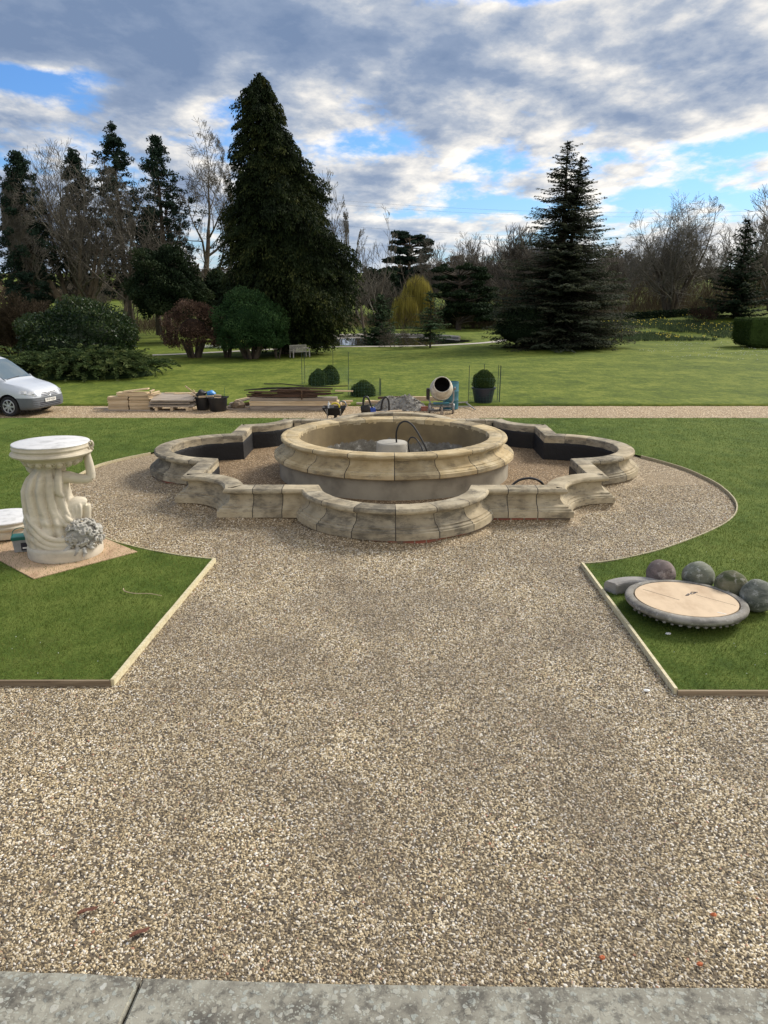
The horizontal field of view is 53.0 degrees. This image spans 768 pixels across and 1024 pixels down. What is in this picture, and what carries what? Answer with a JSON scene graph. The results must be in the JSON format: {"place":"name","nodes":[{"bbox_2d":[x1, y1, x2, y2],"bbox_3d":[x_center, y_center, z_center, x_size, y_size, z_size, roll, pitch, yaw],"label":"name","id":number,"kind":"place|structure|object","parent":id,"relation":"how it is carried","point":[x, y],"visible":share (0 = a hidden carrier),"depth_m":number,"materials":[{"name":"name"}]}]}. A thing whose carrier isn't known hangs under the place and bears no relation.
{"place":"outdoors","nodes":[
{"label":"outdoors","id":0,"kind":"place"},
{"bbox_2d":[152,340,501,354],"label":"path","id":1,"kind":"structure","parent":0,"point":[349,346],"depth_m":56.83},
{"bbox_2d":[0,452,735,691],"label":"gravel path","id":2,"kind":"structure","parent":0,"point":[127,472],"depth_m":13.64,"materials":[{"name":"gravel"}]},
{"bbox_2d":[0,680,110,686],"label":"edging board","id":3,"kind":"object","parent":2,"relation":"on","point":[106,683],"visible":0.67,"depth_m":7.64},
{"bbox_2d":[0,971,140,1023],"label":"kerb stone","id":4,"kind":"object","parent":2,"relation":"on","point":[45,998],"visible":0.98,"depth_m":4.20,"materials":[{"name":"stone"}]},
{"bbox_2d":[79,452,212,558],"bbox_3d":[-5.077,-0.231,14.591,2.166,0.105,8.507,-6,17,-21],"label":"edging board","id":5,"kind":"object","parent":2,"relation":"on","point":[116,460],"visible":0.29,"depth_m":17.34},
{"bbox_2d":[110,558,215,685],"bbox_3d":[-2.581,1.217,9.428,0.036,0.119,3.696,1,16,4],"label":"edging board","id":6,"kind":"object","parent":2,"relation":"on","point":[130,660],"visible":0.64,"depth_m":8.87,"materials":[{"name":"wood"}]},
{"bbox_2d":[0,591,767,988],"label":"gravel pebbles","id":7,"kind":"object","parent":2,"relation":"on","point":[528,789],"visible":1,"depth_m":5.85,"materials":[{"name":"gravel"}]},
{"bbox_2d":[142,411,645,551],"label":"fountain wall","id":8,"kind":"structure","parent":2,"relation":"on","point":[188,468],"depth_m":13.14,"materials":[{"name":"stone"}]},
{"bbox_2d":[219,446,569,503],"bbox_3d":[0.225,-0.909,16.949,8.854,0.001,8.945,9,18,28],"label":"pool bed","id":9,"kind":"object","parent":2,"relation":"on","point":[258,466],"visible":0.04,"depth_m":17.05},
{"bbox_2d":[274,416,513,500],"bbox_3d":[0.211,-1.283,16.760,5.157,0.882,5.150,0,16,0],"label":"fountain bowl","id":10,"kind":"object","parent":9,"relation":"on","point":[366,458],"visible":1,"depth_m":15.11,"materials":[{"name":"stone"}]},
{"bbox_2d":[71,484,734,592],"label":"gravel pebbles","id":11,"kind":"object","parent":2,"relation":"on","point":[533,583],"visible":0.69,"depth_m":11.64,"materials":[{"name":"gravel"}]},
{"bbox_2d":[124,978,767,1023],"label":"kerb stone","id":12,"kind":"object","parent":2,"relation":"on","point":[166,1001],"visible":1,"depth_m":4.15,"materials":[{"name":"stone"}]},
{"bbox_2d":[581,562,677,693],"bbox_3d":[2.833,1.267,9.232,0.032,0.119,3.640,0,16,0],"label":"edging board","id":13,"kind":"object","parent":2,"relation":"on","point":[663,674],"visible":0.63,"depth_m":8.71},
{"bbox_2d":[580,455,737,566],"bbox_3d":[5.416,-0.150,14.268,2.083,0.107,8.333,7,17,23],"label":"edging board","id":14,"kind":"object","parent":2,"relation":"on","point":[727,492],"visible":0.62,"depth_m":14.93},
{"bbox_2d":[677,690,767,696],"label":"edging board","id":15,"kind":"object","parent":2,"relation":"on","point":[751,693],"visible":0.67,"depth_m":7.44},
{"bbox_2d":[360,396,389,412],"bbox_3d":[-0.280,-3.389,24.556,0.946,0.641,0.320,0,16,0],"label":"pump","id":16,"kind":"object","parent":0,"point":[365,408],"visible":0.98,"depth_m":24.49,"materials":[{"name":"metal"}]},
{"bbox_2d":[0,417,767,689],"bbox_3d":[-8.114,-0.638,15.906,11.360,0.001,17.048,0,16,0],"label":"lawn","id":17,"kind":"structure","parent":0,"point":[6,424],"depth_m":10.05,"materials":[{"name":"plant"}]},
{"bbox_2d":[0,538,136,578],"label":"plywood sheet","id":18,"kind":"object","parent":17,"relation":"on","point":[8,546],"visible":0.46,"depth_m":11.11,"materials":[{"name":"wood"}]},
{"bbox_2d":[0,508,24,540],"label":"stone table top","id":19,"kind":"object","parent":18,"relation":"on","point":[11,519],"visible":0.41,"depth_m":11.99,"materials":[{"name":"stone"}]},
{"bbox_2d":[10,528,26,551],"bbox_3d":[-5.426,0.403,11.500,0.256,0.356,0.224,-6,17,-19],"label":"plastic tub","id":20,"kind":"object","parent":18,"relation":"on","point":[18,540],"visible":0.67,"depth_m":11.43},
{"bbox_2d":[9,435,104,563],"bbox_3d":[-4.761,-0.207,11.252,1.148,1.681,1.131,-7,17,-23],"label":"statue","id":21,"kind":"object","parent":18,"relation":"on","point":[61,525],"visible":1,"depth_m":10.98,"materials":[{"name":"stone"}]},
{"bbox_2d":[0,273,767,405],"bbox_3d":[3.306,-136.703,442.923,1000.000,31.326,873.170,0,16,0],"label":"parkland","id":22,"kind":"structure","parent":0,"point":[661,373],"depth_m":38.42,"materials":[{"name":"plant"}]},
{"bbox_2d":[0,290,48,358],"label":"thicket","id":23,"kind":"object","parent":22,"relation":"on","point":[9,315],"visible":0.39,"depth_m":44.63,"materials":[{"name":"plant"}]},
{"bbox_2d":[0,178,51,307],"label":"ragged conifer","id":24,"kind":"object","parent":22,"relation":"on","point":[2,268],"visible":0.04,"depth_m":68.32,"materials":[{"name":"plant"}]},
{"bbox_2d":[0,149,69,309],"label":"ragged conifer","id":25,"kind":"object","parent":22,"relation":"on","point":[18,161],"visible":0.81,"depth_m":61.63,"materials":[{"name":"plant"}]},
{"bbox_2d":[0,137,136,308],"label":"bare tree","id":26,"kind":"object","parent":22,"relation":"on","point":[59,236],"visible":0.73,"depth_m":63.95,"materials":[{"name":"brown plant"}]},
{"bbox_2d":[9,294,139,353],"bbox_3d":[-16.238,-9.662,40.720,6.805,3.661,5.941,0,16,0],"label":"rhododendron","id":27,"kind":"object","parent":22,"relation":"on","point":[61,324],"visible":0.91,"depth_m":39.21,"materials":[{"name":"plant"}]},
{"bbox_2d":[57,147,110,294],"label":"ragged conifer","id":28,"kind":"object","parent":22,"relation":"on","point":[72,154],"visible":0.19,"depth_m":68.24,"materials":[{"name":"plant"}]},
{"bbox_2d":[0,343,180,381],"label":"juniper","id":29,"kind":"object","parent":22,"relation":"on","point":[84,365],"visible":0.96,"depth_m":34.95,"materials":[{"name":"plant"}]},
{"bbox_2d":[96,281,117,306],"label":"wood tree","id":30,"kind":"object","parent":22,"relation":"on","point":[104,297],"visible":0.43,"depth_m":110.82,"materials":[{"name":"green plant"}]},
{"bbox_2d":[57,178,180,340],"bbox_3d":[-20.700,-19.815,61.436,10.501,12.738,6.239,7,17,24],"label":"bare tree","id":31,"kind":"object","parent":22,"relation":"on","point":[130,310],"visible":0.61,"depth_m":60.79,"materials":[{"name":"brown plant"}]},
{"bbox_2d":[88,120,155,323],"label":"ragged conifer","id":32,"kind":"object","parent":22,"relation":"on","point":[113,141],"visible":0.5,"depth_m":67.20,"materials":[{"name":"plant"}]},
{"bbox_2d":[61,168,183,313],"bbox_3d":[-21.413,-20.757,62.962,10.148,13.747,6.172,-5,16,-16],"label":"bare tree","id":33,"kind":"object","parent":22,"relation":"on","point":[118,280],"visible":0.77,"depth_m":63.18,"materials":[{"name":"brown plant"}]},
{"bbox_2d":[107,204,184,338],"bbox_3d":[-19.488,-19.758,63.997,6.633,11.225,6.203,0,16,0],"label":"bare tree","id":34,"kind":"object","parent":22,"relation":"on","point":[126,274],"visible":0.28,"depth_m":63.39,"materials":[{"name":"brown plant"}]},
{"bbox_2d":[131,204,166,334],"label":"ragged conifer","id":35,"kind":"object","parent":22,"relation":"on","point":[158,331],"visible":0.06,"depth_m":71.80,"materials":[{"name":"plant"}]},
{"bbox_2d":[119,134,209,332],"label":"ragged conifer","id":36,"kind":"object","parent":22,"relation":"on","point":[157,150],"visible":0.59,"depth_m":66.72,"materials":[{"name":"plant"}]},
{"bbox_2d":[120,242,214,342],"bbox_3d":[-16.885,-16.874,59.772,7.392,7.740,5.825,0,16,0],"label":"yew","id":37,"kind":"object","parent":22,"relation":"on","point":[165,286],"visible":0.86,"depth_m":58.31,"materials":[{"name":"green plant"}]},
{"bbox_2d":[134,314,213,334],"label":"undergrowth","id":38,"kind":"object","parent":22,"relation":"on","point":[146,324],"visible":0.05,"depth_m":79.55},
{"bbox_2d":[157,298,223,357],"bbox_3d":[-11.498,-11.059,46.511,4.102,3.727,3.801,0,16,0],"label":"red shrub","id":39,"kind":"object","parent":22,"relation":"on","point":[191,328],"visible":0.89,"depth_m":45.81,"materials":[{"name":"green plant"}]},
{"bbox_2d":[164,118,234,327],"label":"bare tree","id":40,"kind":"object","parent":22,"relation":"on","point":[208,180],"visible":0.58,"depth_m":68.98,"materials":[{"name":"brown plant"}]},
{"bbox_2d":[170,193,234,338],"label":"bare tree","id":41,"kind":"object","parent":22,"relation":"on","point":[222,268],"visible":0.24,"depth_m":65.95,"materials":[{"name":"brown plant"}]},
{"bbox_2d":[195,267,231,325],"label":"yew","id":42,"kind":"object","parent":22,"relation":"on","point":[211,282],"visible":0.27,"depth_m":62.47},
{"bbox_2d":[208,285,290,358],"bbox_3d":[-7.964,-11.203,45.709,4.848,4.463,4.366,0,16,0],"label":"green shrub","id":43,"kind":"object","parent":22,"relation":"on","point":[251,318],"visible":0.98,"depth_m":44.75,"materials":[{"name":"green plant"}]},
{"bbox_2d":[265,326,290,358],"bbox_3d":[-6.474,-10.299,46.385,1.806,2.254,1.846,0,16,0],"label":"green shrub","id":44,"kind":"object","parent":22,"relation":"on","point":[283,339],"visible":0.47,"depth_m":46.08,"materials":[{"name":"green plant"}]},
{"bbox_2d":[211,72,366,354],"bbox_3d":[-6.158,-18.243,48.294,10.202,16.699,9.444,0,16,0],"label":"great conifer","id":45,"kind":"object","parent":22,"relation":"on","point":[286,249],"visible":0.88,"depth_m":46.33,"materials":[{"name":"plant"}]},
{"bbox_2d":[308,368,328,385],"bbox_3d":[-2.799,-5.600,32.725,0.866,1.040,0.867,10,19,31],"label":"box ball","id":46,"kind":"object","parent":22,"relation":"on","point":[321,376],"visible":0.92,"depth_m":32.46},
{"bbox_2d":[301,352,348,385],"bbox_3d":[-2.518,-6.115,32.894,2.024,1.400,2.001,0,16,0],"label":"plant guard","id":47,"kind":"object","parent":22,"relation":"on","point":[304,374],"visible":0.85,"depth_m":32.83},
{"bbox_2d":[322,365,339,384],"bbox_3d":[-2.326,-5.795,33.096,0.901,1.095,0.899,0,16,0],"label":"box ball","id":48,"kind":"object","parent":22,"relation":"on","point":[328,369],"visible":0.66,"depth_m":32.81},
{"bbox_2d":[319,170,348,333],"bbox_3d":[-4.763,-20.345,62.836,3.934,14.285,3.888,0,16,0],"label":"bare tree","id":49,"kind":"object","parent":22,"relation":"on","point":[346,229],"visible":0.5,"depth_m":62.01,"materials":[{"name":"brown plant"}]},
{"bbox_2d":[350,379,375,396],"bbox_3d":[-0.789,-4.591,29.259,0.984,0.910,0.978,10,19,32],"label":"box bush","id":50,"kind":"object","parent":22,"relation":"on","point":[369,391],"visible":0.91,"depth_m":28.98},
{"bbox_2d":[350,269,394,315],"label":"tree","id":51,"kind":"object","parent":22,"relation":"on","point":[377,288],"visible":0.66,"depth_m":96.94,"materials":[{"name":"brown plant"}]},
{"bbox_2d":[0,249,748,302],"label":"wood","id":52,"kind":"object","parent":22,"relation":"on","point":[58,289],"visible":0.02,"depth_m":198.61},
{"bbox_2d":[353,204,397,338],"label":"bare tree","id":53,"kind":"object","parent":22,"relation":"on","point":[366,275],"visible":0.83,"depth_m":66.34,"materials":[{"name":"brown plant"}]},
{"bbox_2d":[358,267,398,311],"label":"tree","id":54,"kind":"object","parent":22,"relation":"on","point":[394,279],"visible":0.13,"depth_m":112.03,"materials":[{"name":"green plant"}]},
{"bbox_2d":[356,293,402,345],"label":"young fir","id":55,"kind":"object","parent":22,"relation":"on","point":[381,317],"visible":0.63,"depth_m":58.78,"materials":[{"name":"green plant"}]},
{"bbox_2d":[343,307,434,329],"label":"undergrowth","id":56,"kind":"object","parent":22,"relation":"on","point":[367,319],"visible":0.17,"depth_m":87.37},
{"bbox_2d":[375,324,419,346],"bbox_3d":[0.927,-12.773,56.120,2.798,1.917,2.257,7,17,24],"label":"pond shrub","id":57,"kind":"object","parent":22,"relation":"on","point":[406,335],"visible":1,"depth_m":56.02,"materials":[{"name":"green plant"}]},
{"bbox_2d":[390,286,419,328],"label":"willow","id":58,"kind":"object","parent":22,"relation":"on","point":[403,301],"visible":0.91,"depth_m":87.16,"materials":[{"name":"yellow plant"}]},
{"bbox_2d":[381,230,434,292],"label":"pine","id":59,"kind":"object","parent":22,"relation":"on","point":[405,238],"visible":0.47,"depth_m":122.18,"materials":[{"name":"green plant"}]},
{"bbox_2d":[400,264,440,326],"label":"willow","id":60,"kind":"object","parent":22,"relation":"on","point":[417,289],"visible":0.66,"depth_m":88.30,"materials":[{"name":"yellow plant"}]},
{"bbox_2d":[404,290,451,347],"bbox_3d":[3.337,-13.787,55.446,3.198,4.205,3.123,14,21,41],"label":"young fir","id":61,"kind":"object","parent":22,"relation":"on","point":[432,325],"visible":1,"depth_m":55.24,"materials":[{"name":"green plant"}]},
{"bbox_2d":[407,255,454,308],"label":"tree","id":62,"kind":"object","parent":22,"relation":"on","point":[417,266],"visible":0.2,"depth_m":110.19,"materials":[{"name":"brown plant"}]},
{"bbox_2d":[419,237,477,299],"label":"tree","id":63,"kind":"object","parent":22,"relation":"on","point":[426,266],"visible":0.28,"depth_m":109.17,"materials":[{"name":"brown plant"}]},
{"bbox_2d":[429,242,484,307],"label":"tree","id":64,"kind":"object","parent":22,"relation":"on","point":[439,263],"visible":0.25,"depth_m":100.81,"materials":[{"name":"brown plant"}]},
{"bbox_2d":[430,262,498,329],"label":"cedar","id":65,"kind":"object","parent":22,"relation":"on","point":[457,309],"visible":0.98,"depth_m":81.55,"materials":[{"name":"green plant"}]},
{"bbox_2d":[447,232,482,290],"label":"tree","id":66,"kind":"object","parent":22,"relation":"on","point":[472,258],"visible":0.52,"depth_m":94.73,"materials":[{"name":"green plant"}]},
{"bbox_2d":[439,292,503,327],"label":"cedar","id":67,"kind":"object","parent":22,"relation":"on","point":[487,300],"visible":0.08,"depth_m":88.01,"materials":[{"name":"green plant"}]},
{"bbox_2d":[471,386,495,402],"bbox_3d":[3.545,-4.178,27.422,0.870,0.535,0.860,0,16,0],"label":"plant pot","id":68,"kind":"object","parent":22,"relation":"on","point":[484,394],"visible":0.76,"depth_m":27.13,"materials":[{"name":"black plastic"}]},
{"bbox_2d":[471,369,495,387],"bbox_3d":[3.538,-4.678,27.286,0.885,0.808,0.906,0,16,0],"label":"box ball","id":69,"kind":"object","parent":68,"relation":"in","point":[485,378],"visible":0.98,"depth_m":27.01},
{"bbox_2d":[482,222,545,301],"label":"tree","id":70,"kind":"object","parent":22,"relation":"on","point":[506,247],"visible":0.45,"depth_m":94.54,"materials":[{"name":"brown plant"}]},
{"bbox_2d":[485,246,547,300],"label":"tree","id":71,"kind":"object","parent":22,"relation":"on","point":[500,284],"visible":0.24,"depth_m":89.93,"materials":[{"name":"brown plant"}]},
{"bbox_2d":[494,302,547,342],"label":"evergreen dome","id":72,"kind":"structure","parent":22,"relation":"on","point":[512,329],"depth_m":52.98,"materials":[{"name":"plant"}]},
{"bbox_2d":[494,222,548,288],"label":"tree","id":73,"kind":"object","parent":22,"relation":"on","point":[515,243],"visible":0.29,"depth_m":94.60,"materials":[{"name":"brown plant"}]},
{"bbox_2d":[481,140,650,352],"bbox_3d":[12.433,-18.194,54.279,12.127,14.608,12.193,-13,20,-38],"label":"fir tree","id":74,"kind":"object","parent":22,"relation":"on","point":[562,287],"visible":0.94,"depth_m":53.19,"materials":[{"name":"green plant"}]},
{"bbox_2d":[428,266,767,328],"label":"undergrowth","id":75,"kind":"object","parent":22,"relation":"on","point":[645,303],"visible":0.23,"depth_m":88.89,"materials":[{"name":"plant"}]},
{"bbox_2d":[598,264,632,342],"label":"sapling","id":76,"kind":"object","parent":22,"relation":"on","point":[624,305],"visible":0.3,"depth_m":60.68,"materials":[{"name":"brown plant"}]},
{"bbox_2d":[591,306,722,321],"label":"hedge","id":77,"kind":"object","parent":22,"relation":"on","point":[683,312],"visible":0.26,"depth_m":78.12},
{"bbox_2d":[601,314,733,340],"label":"daffodil leaves","id":78,"kind":"object","parent":22,"relation":"on","point":[647,336],"visible":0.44,"depth_m":67.58,"materials":[{"name":"green plant"}]},
{"bbox_2d":[624,190,730,315],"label":"bare tree","id":79,"kind":"object","parent":22,"relation":"on","point":[674,265],"visible":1,"depth_m":78.68,"materials":[{"name":"brown plant"}]},
{"bbox_2d":[687,302,718,322],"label":"red stemmed shrub","id":80,"kind":"object","parent":22,"relation":"on","point":[704,312],"visible":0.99,"depth_m":70.55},
{"bbox_2d":[700,243,735,303],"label":"tree","id":81,"kind":"object","parent":22,"relation":"on","point":[704,257],"visible":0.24,"depth_m":97.56,"materials":[{"name":"brown plant"}]},
{"bbox_2d":[709,228,740,303],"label":"tree","id":82,"kind":"object","parent":22,"relation":"on","point":[727,247],"visible":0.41,"depth_m":87.60,"materials":[{"name":"brown plant"}]},
{"bbox_2d":[698,218,767,317],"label":"fir","id":83,"kind":"object","parent":22,"relation":"on","point":[733,307],"visible":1,"depth_m":71.07,"materials":[{"name":"green plant"}]},
{"bbox_2d":[720,183,767,310],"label":"bare tree","id":84,"kind":"object","parent":22,"relation":"on","point":[763,244],"visible":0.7,"depth_m":76.18,"materials":[{"name":"brown plant"}]},
{"bbox_2d":[731,317,767,347],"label":"clipped hedge","id":85,"kind":"object","parent":22,"relation":"on","point":[750,331],"visible":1,"depth_m":54.87,"materials":[{"name":"plant"}]},
{"bbox_2d":[0,406,767,418],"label":"driveway","id":86,"kind":"structure","parent":0,"point":[479,412],"depth_m":25.34,"materials":[{"name":"gravel"}]},
{"bbox_2d":[0,357,62,415],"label":"car","id":87,"kind":"object","parent":86,"relation":"on","point":[21,389],"visible":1,"depth_m":24.71,"materials":[{"name":"metal"}]},
{"bbox_2d":[151,405,195,410],"bbox_3d":[-7.101,-3.549,26.066,1.450,0.161,0.700,0,16,0],"label":"pallet","id":88,"kind":"object","parent":86,"relation":"on","point":[171,408],"visible":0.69,"depth_m":25.80,"materials":[{"name":"brown wood"}]},
{"bbox_2d":[148,400,195,406],"bbox_3d":[-7.071,-3.694,26.004,1.620,0.045,0.700,0,30,0],"label":"wide plank","id":89,"kind":"object","parent":88,"relation":"on","point":[193,403],"visible":0.43,"depth_m":25.73,"materials":[{"name":"grey wood"}]},
{"bbox_2d":[193,395,209,410],"bbox_3d":[-6.091,-3.702,26.016,0.597,0.481,0.597,-13,20,-38],"label":"builders bucket","id":90,"kind":"object","parent":86,"relation":"on","point":[202,404],"visible":0.77,"depth_m":25.81,"materials":[{"name":"black plastic"}]},
{"bbox_2d":[206,396,228,411],"bbox_3d":[-5.553,-3.635,25.740,0.680,0.501,0.680,-13,20,-38],"label":"builders bucket","id":91,"kind":"object","parent":86,"relation":"on","point":[217,404],"visible":0.99,"depth_m":25.53,"materials":[{"name":"black plastic"}]},
{"bbox_2d":[250,406,323,410],"bbox_3d":[-3.001,-3.525,25.991,2.953,0.145,0.423,0,16,0],"label":"timber board","id":92,"kind":"object","parent":86,"relation":"on","point":[285,408],"visible":0.57,"depth_m":25.79,"materials":[{"name":"brown wood"}]},
{"bbox_2d":[250,402,341,405],"bbox_3d":[-2.961,-3.656,25.975,3.082,0.089,0.424,0,16,0],"label":"timber board","id":93,"kind":"object","parent":92,"relation":"on","point":[286,404],"visible":0.71,"depth_m":25.77,"materials":[{"name":"brown wood"}]},
{"bbox_2d":[249,400,338,402],"bbox_3d":[-3.021,-3.739,25.973,3.002,0.056,0.423,0,16,0],"label":"timber board","id":94,"kind":"object","parent":93,"relation":"on","point":[337,401],"visible":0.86,"depth_m":25.77,"materials":[{"name":"brown wood"}]},
{"bbox_2d":[250,396,337,400],"bbox_3d":[-3.040,-3.826,25.968,2.922,0.098,0.422,0,16,1],"label":"timber board","id":95,"kind":"object","parent":94,"relation":"on","point":[326,398],"visible":0.93,"depth_m":25.78,"materials":[{"name":"brown wood"}]},
{"bbox_2d":[322,405,345,418],"bbox_3d":[-1.518,-3.013,23.581,0.720,0.478,1.417,0,16,0],"label":"wheelbarrow","id":96,"kind":"object","parent":86,"relation":"on","point":[336,410],"visible":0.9,"depth_m":23.39,"materials":[{"name":"black plastic"}]},
{"bbox_2d":[375,395,424,410],"bbox_3d":[0.630,-3.721,26.143,2.438,0.497,1.188,0,16,0],"label":"rubble","id":97,"kind":"object","parent":86,"relation":"on","point":[401,401],"visible":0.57,"depth_m":25.88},
{"bbox_2d":[426,376,455,414],"bbox_3d":[1.866,-3.848,25.187,0.955,1.220,0.973,0,16,0],"label":"cement mixer","id":98,"kind":"object","parent":86,"relation":"on","point":[441,388],"visible":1,"depth_m":25.09,"materials":[{"name":"metal"}]},
{"bbox_2d":[443,381,458,409],"bbox_3d":[2.260,-3.946,26.043,0.544,0.922,0.544,0,16,0],"label":"water barrel","id":99,"kind":"object","parent":86,"relation":"on","point":[456,392],"visible":0.46,"depth_m":25.85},
{"bbox_2d":[0,0,767,272],"label":"sky","id":100,"kind":"structure","parent":0,"point":[454,105],"materials":[{"name":"blue"}]},
{"bbox_2d":[333,336,471,345],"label":"pond water","id":101,"kind":"structure","parent":0,"point":[355,340],"depth_m":65.02,"materials":[{"name":"black liquid"}]},
{"bbox_2d":[480,418,767,689],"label":"lawn","id":102,"kind":"structure","parent":0,"point":[677,629],"depth_m":11.88,"materials":[{"name":"plant"}]},
{"bbox_2d":[604,577,657,594],"bbox_3d":[3.253,0.954,9.921,0.773,0.169,0.384,-6,22,-8],"label":"coping piece","id":103,"kind":"object","parent":102,"relation":"on","point":[619,585],"visible":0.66,"depth_m":9.88,"materials":[{"name":"stone"}]},
{"bbox_2d":[646,559,675,579],"bbox_3d":[3.623,0.813,10.075,0.380,0.382,0.381,0,16,0],"label":"stone ball","id":104,"kind":"object","parent":102,"relation":"on","point":[659,569],"visible":0.63,"depth_m":9.94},
{"bbox_2d":[625,580,749,628],"bbox_3d":[3.619,1.130,9.253,1.400,0.212,1.400,1,14,0],"label":"stone basin","id":105,"kind":"object","parent":102,"relation":"on","point":[688,604],"visible":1,"depth_m":9.06,"materials":[{"name":"stone"}]},
{"bbox_2d":[681,561,714,585],"bbox_3d":[4.066,0.837,9.954,0.401,0.406,0.398,0,16,0],"label":"stone ball","id":106,"kind":"object","parent":102,"relation":"on","point":[700,572],"visible":0.69,"depth_m":9.81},
{"bbox_2d":[714,570,747,595],"bbox_3d":[4.342,0.928,9.624,0.400,0.408,0.394,0,16,0],"label":"stone ball","id":107,"kind":"object","parent":102,"relation":"on","point":[733,581],"visible":0.63,"depth_m":9.48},
{"bbox_2d":[739,579,767,611],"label":"stone ball","id":108,"kind":"object","parent":102,"relation":"on","point":[753,593],"visible":0.9,"depth_m":9.18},
{"label":"timber board","id":109,"kind":"object","parent":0,"visible":0},
{"bbox_2d":[150,393,194,401],"bbox_3d":[-7.041,-3.877,25.952,1.500,0.045,0.700,0,30,0],"label":"wide plank","id":110,"kind":"object","parent":109,"relation":"on","point":[173,397],"visible":0.86,"depth_m":25.82,"materials":[{"name":"grey wood"}]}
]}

